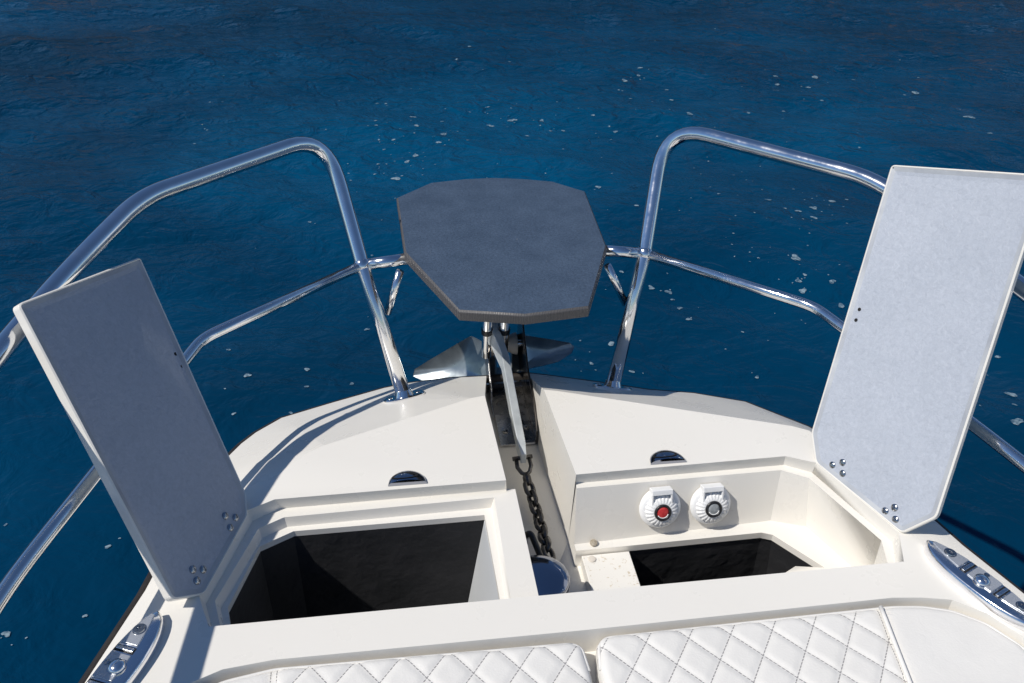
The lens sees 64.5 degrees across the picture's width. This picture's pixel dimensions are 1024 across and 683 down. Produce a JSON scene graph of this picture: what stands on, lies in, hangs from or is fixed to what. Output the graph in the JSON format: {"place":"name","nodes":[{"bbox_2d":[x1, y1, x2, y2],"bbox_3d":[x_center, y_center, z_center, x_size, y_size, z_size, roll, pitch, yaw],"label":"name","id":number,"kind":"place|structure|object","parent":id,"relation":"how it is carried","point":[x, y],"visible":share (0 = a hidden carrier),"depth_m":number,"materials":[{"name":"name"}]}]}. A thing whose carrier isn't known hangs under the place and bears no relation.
{"place":"outdoors","nodes":[
{"label":"outdoors","id":0,"kind":"place"},
{"bbox_2d":[0,0,1023,682],"bbox_3d":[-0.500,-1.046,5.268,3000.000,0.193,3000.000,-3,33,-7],"label":"sea water","id":1,"kind":"structure","parent":0,"point":[108,108],"depth_m":5.44,"materials":[{"name":"blue liquid"}]},
{"bbox_2d":[0,126,1023,682],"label":"motor boat","id":2,"kind":"object","parent":1,"relation":"on","point":[396,520],"visible":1,"depth_m":1.39,"materials":[{"name":"paint"}]},
{"bbox_2d":[219,643,591,682],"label":"seat cushion","id":3,"kind":"object","parent":2,"relation":"on","point":[560,663],"visible":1,"depth_m":1.09,"materials":[{"name":"leather"}]},
{"bbox_2d":[413,322,573,462],"bbox_3d":[-0.017,0.100,1.812,0.402,0.243,0.500,-3,33,-7],"label":"anchor","id":4,"kind":"object","parent":2,"relation":"on","point":[463,357],"visible":0.78,"depth_m":1.96,"materials":[{"name":"metal"}]},
{"bbox_2d":[512,454,555,558],"bbox_3d":[0.047,0.319,1.522,0.040,0.056,0.264,-6,34,-11],"label":"anchor chain","id":5,"kind":"object","parent":2,"relation":"attached to","point":[544,539],"visible":0.97,"depth_m":1.54,"materials":[{"name":"metal"}]},
{"bbox_2d":[595,605,1023,682],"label":"seat cushion","id":6,"kind":"object","parent":2,"relation":"on","point":[903,644],"visible":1,"depth_m":1.13,"materials":[{"name":"leather"}]},
{"bbox_2d":[1,28,1023,644],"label":"sea foam","id":7,"kind":"object","parent":1,"relation":"on","point":[7,634],"visible":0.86,"depth_m":4.26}
]}

